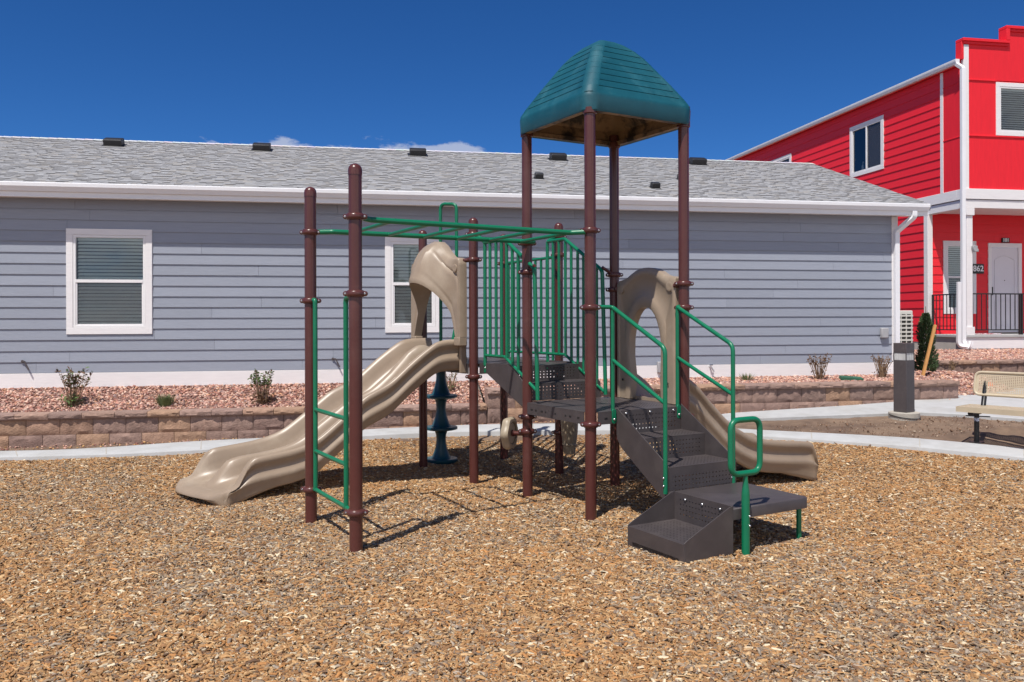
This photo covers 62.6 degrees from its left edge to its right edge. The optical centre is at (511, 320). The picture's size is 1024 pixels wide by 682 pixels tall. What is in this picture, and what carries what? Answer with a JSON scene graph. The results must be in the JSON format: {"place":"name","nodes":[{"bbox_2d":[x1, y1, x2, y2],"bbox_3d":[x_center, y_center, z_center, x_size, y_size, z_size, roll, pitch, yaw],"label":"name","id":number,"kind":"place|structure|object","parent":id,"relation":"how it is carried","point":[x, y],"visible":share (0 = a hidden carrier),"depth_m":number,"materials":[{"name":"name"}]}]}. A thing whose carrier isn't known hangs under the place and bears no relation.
{"place":"outdoors","nodes":[
{"label":"outdoors","id":0,"kind":"place"},
{"bbox_2d":[0,382,482,411],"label":"planting bed","id":1,"kind":"object","parent":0,"point":[152,394],"visible":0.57,"depth_m":11.75,"materials":[{"name":"gravel"}]},
{"bbox_2d":[55,366,92,406],"bbox_3d":[-5.877,0.897,11.342,0.466,0.569,0.418,0,0,-10],"label":"leafy shrub","id":2,"kind":"object","parent":1,"relation":"on","point":[71,400],"visible":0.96,"depth_m":11.32,"materials":[{"name":"green plant"}]},
{"bbox_2d":[154,393,174,406],"bbox_3d":[-4.732,1.081,11.484,0.397,0.180,0.382,0,0,0],"label":"grass tuft","id":3,"kind":"object","parent":1,"relation":"on","point":[164,401],"visible":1,"depth_m":11.42,"materials":[{"name":"green plant"}]},
{"bbox_2d":[247,368,276,403],"bbox_3d":[-3.470,0.926,11.717,0.404,0.526,0.394,0,0,-10],"label":"leafy shrub","id":4,"kind":"object","parent":1,"relation":"on","point":[262,399],"visible":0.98,"depth_m":11.68,"materials":[{"name":"green plant"}]},
{"bbox_2d":[446,372,459,391],"bbox_3d":[-0.943,0.916,12.531,0.331,0.333,0.301,0,0,-10],"label":"leafy shrub","id":5,"kind":"object","parent":1,"relation":"on","point":[453,386],"visible":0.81,"depth_m":12.54,"materials":[{"name":"brown plant"}]},
{"bbox_2d":[0,423,1023,460],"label":"sidewalk","id":6,"kind":"structure","parent":0,"point":[963,449],"depth_m":10.09,"materials":[{"name":"concrete"}]},
{"bbox_2d":[0,332,1023,450],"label":"ground","id":7,"kind":"structure","parent":0,"point":[1010,435],"depth_m":11.06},
{"bbox_2d":[0,402,486,448],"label":"retaining wall","id":8,"kind":"structure","parent":7,"relation":"on","point":[47,429],"depth_m":11.09,"materials":[{"name":"beige stone"}]},
{"bbox_2d":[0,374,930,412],"bbox_3d":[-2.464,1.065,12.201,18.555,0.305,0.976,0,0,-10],"label":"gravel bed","id":9,"kind":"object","parent":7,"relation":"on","point":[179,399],"visible":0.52,"depth_m":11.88,"materials":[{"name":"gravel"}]},
{"bbox_2d":[735,373,755,379],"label":"grass tuft","id":10,"kind":"object","parent":9,"relation":"on","point":[746,377],"visible":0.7,"depth_m":13.26,"materials":[{"name":"green plant"}]},
{"bbox_2d":[0,136,930,402],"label":"grey house","id":11,"kind":"structure","parent":7,"relation":"on","point":[124,263],"depth_m":12.91,"materials":[{"name":"blue"}]},
{"bbox_2d":[66,228,152,333],"bbox_3d":[-5.802,-0.552,12.306,1.150,1.503,0.530,0,0,-10],"label":"window","id":12,"kind":"structure","parent":11,"relation":"in","point":[109,271],"depth_m":12.11,"materials":[{"name":"white paint"}]},
{"bbox_2d":[385,237,438,332],"bbox_3d":[-1.548,-0.546,13.079,0.849,1.466,0.530,0,0,-10],"label":"window","id":13,"kind":"structure","parent":11,"relation":"in","point":[400,253],"depth_m":12.86,"materials":[{"name":"white paint"}]},
{"bbox_2d":[484,378,959,423],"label":"retaining wall","id":14,"kind":"structure","parent":7,"relation":"on","point":[750,397],"depth_m":12.69,"materials":[{"name":"brown stone"}]},
{"bbox_2d":[726,25,1023,349],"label":"red house","id":15,"kind":"structure","parent":7,"relation":"on","point":[946,141],"depth_m":20.30,"materials":[{"name":"red wood"}]},
{"bbox_2d":[769,153,791,161],"bbox_3d":[8.918,-4.585,27.365,0.530,1.360,1.550,0,0,-10],"label":"window","id":16,"kind":"structure","parent":15,"relation":"in","point":[787,158],"depth_m":27.08,"materials":[{"name":"white paint"}]},
{"bbox_2d":[850,115,883,176],"bbox_3d":[9.764,-4.637,22.678,0.530,1.400,1.530,0,0,-10],"label":"window","id":17,"kind":"structure","parent":15,"relation":"in","point":[866,138],"depth_m":23.17,"materials":[{"name":"white paint"}]},
{"bbox_2d":[943,241,975,313],"bbox_3d":[10.801,-1.038,20.661,0.895,1.765,0.530,0,0,-10],"label":"window","id":18,"kind":"structure","parent":15,"relation":"in","point":[951,249],"depth_m":20.45,"materials":[{"name":"white paint"}]},
{"bbox_2d":[992,248,1017,331],"bbox_3d":[12.064,-0.737,20.649,0.746,2.067,0.060,0,0,-10],"label":"door","id":19,"kind":"structure","parent":15,"relation":"in","point":[1004,260],"depth_m":20.65,"materials":[{"name":"white metal"}]},
{"bbox_2d":[996,82,1023,136],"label":"window","id":20,"kind":"structure","parent":15,"relation":"in","point":[1009,96],"depth_m":19.27,"materials":[{"name":"white paint"}]},
{"bbox_2d":[773,416,1023,437],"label":"dirt clods","id":21,"kind":"object","parent":7,"relation":"on","point":[863,426],"visible":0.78,"depth_m":11.16,"materials":[{"name":"brown soil"}]},
{"bbox_2d":[888,343,920,420],"bbox_3d":[5.506,0.987,11.825,0.432,1.335,0.421,0,0,-32],"label":"bollard light","id":22,"kind":"object","parent":7,"relation":"on","point":[903,381],"visible":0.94,"depth_m":11.76,"materials":[{"name":"metal"}]},
{"bbox_2d":[928,359,1023,379],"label":"retaining wall","id":23,"kind":"structure","parent":7,"relation":"on","point":[1002,365],"depth_m":16.40,"materials":[{"name":"brown stone"}]},
{"bbox_2d":[956,371,1023,442],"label":"park bench","id":24,"kind":"object","parent":7,"relation":"on","point":[975,410],"visible":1,"depth_m":9.87,"materials":[{"name":"beige plastic"}]},
{"bbox_2d":[0,434,1023,681],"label":"playground surface","id":25,"kind":"object","parent":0,"point":[517,547],"visible":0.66,"depth_m":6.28,"materials":[{"name":"brown wood"}]},
{"bbox_2d":[175,40,818,562],"bbox_3d":[-0.232,-0.313,7.838,5.677,4.368,4.412,0,0,22],"label":"play structure","id":26,"kind":"object","parent":25,"relation":"on","point":[613,96],"visible":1,"depth_m":7.55,"materials":[{"name":"metal"}]},
{"bbox_2d":[0,0,1023,159],"label":"sky","id":27,"kind":"structure","parent":0,"point":[440,75],"materials":[{"name":"blue"}]},
{"bbox_2d":[722,388,1023,421],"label":"path","id":28,"kind":"structure","parent":0,"point":[940,407],"depth_m":12.23,"materials":[{"name":"concrete"}]},
{"bbox_2d":[915,363,1007,393],"bbox_3d":[7.096,0.959,16.281,1.720,0.571,5.500,0,0,-10],"label":"planting bed","id":29,"kind":"object","parent":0,"point":[949,375],"visible":0.07,"depth_m":14.61,"materials":[{"name":"gravel"}]},
{"bbox_2d":[900,311,912,342],"bbox_3d":[7.478,0.344,16.801,0.900,1.070,0.414,0,0,-10],"label":"air conditioner","id":30,"kind":"object","parent":29,"relation":"on","point":[906,326],"visible":0.24,"depth_m":16.66,"materials":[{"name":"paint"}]},
{"bbox_2d":[914,306,938,371],"bbox_3d":[7.568,0.374,15.381,0.521,1.250,0.526,0,0,-24],"label":"evergreen shrub","id":31,"kind":"object","parent":29,"relation":"on","point":[925,325],"visible":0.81,"depth_m":15.29,"materials":[{"name":"green plant"}]},
{"bbox_2d":[942,359,959,370],"bbox_3d":[8.287,0.849,15.882,0.290,0.278,0.326,0,0,-10],"label":"leafy shrub","id":32,"kind":"object","parent":29,"relation":"on","point":[953,367],"visible":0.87,"depth_m":15.87,"materials":[{"name":"brown plant"}]},
{"bbox_2d":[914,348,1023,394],"bbox_3d":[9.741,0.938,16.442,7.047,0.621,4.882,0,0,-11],"label":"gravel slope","id":33,"kind":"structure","parent":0,"point":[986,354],"depth_m":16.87,"materials":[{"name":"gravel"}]},
{"bbox_2d":[921,324,936,375],"bbox_3d":[7.165,0.591,14.515,0.418,1.034,0.056,0,0,-26],"label":"wooden stake","id":34,"kind":"object","parent":33,"relation":"on","point":[929,350],"visible":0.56,"depth_m":14.51,"materials":[{"name":"brown wood"}]},
{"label":"planting bed","id":35,"kind":"structure","parent":0,"visible":0},
{"bbox_2d":[807,353,831,378],"bbox_3d":[4.926,0.750,13.514,0.405,0.474,0.330,0,0,-10],"label":"leafy shrub","id":36,"kind":"object","parent":35,"relation":"on","point":[819,372],"visible":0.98,"depth_m":13.47,"materials":[{"name":"brown plant"}]},
{"bbox_2d":[839,375,863,380],"bbox_3d":[5.393,0.922,13.400,0.340,0.054,0.180,4,7,8],"label":"valve box","id":37,"kind":"object","parent":35,"relation":"on","point":[842,377],"visible":0.96,"depth_m":13.33,"materials":[{"name":"green plastic"}]},
{"bbox_2d":[870,353,892,377],"bbox_3d":[6.058,0.758,13.793,0.354,0.444,0.312,0,0,-32],"label":"leafy shrub","id":38,"kind":"object","parent":35,"relation":"on","point":[882,367],"visible":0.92,"depth_m":13.78,"materials":[{"name":"brown plant"}]}
]}

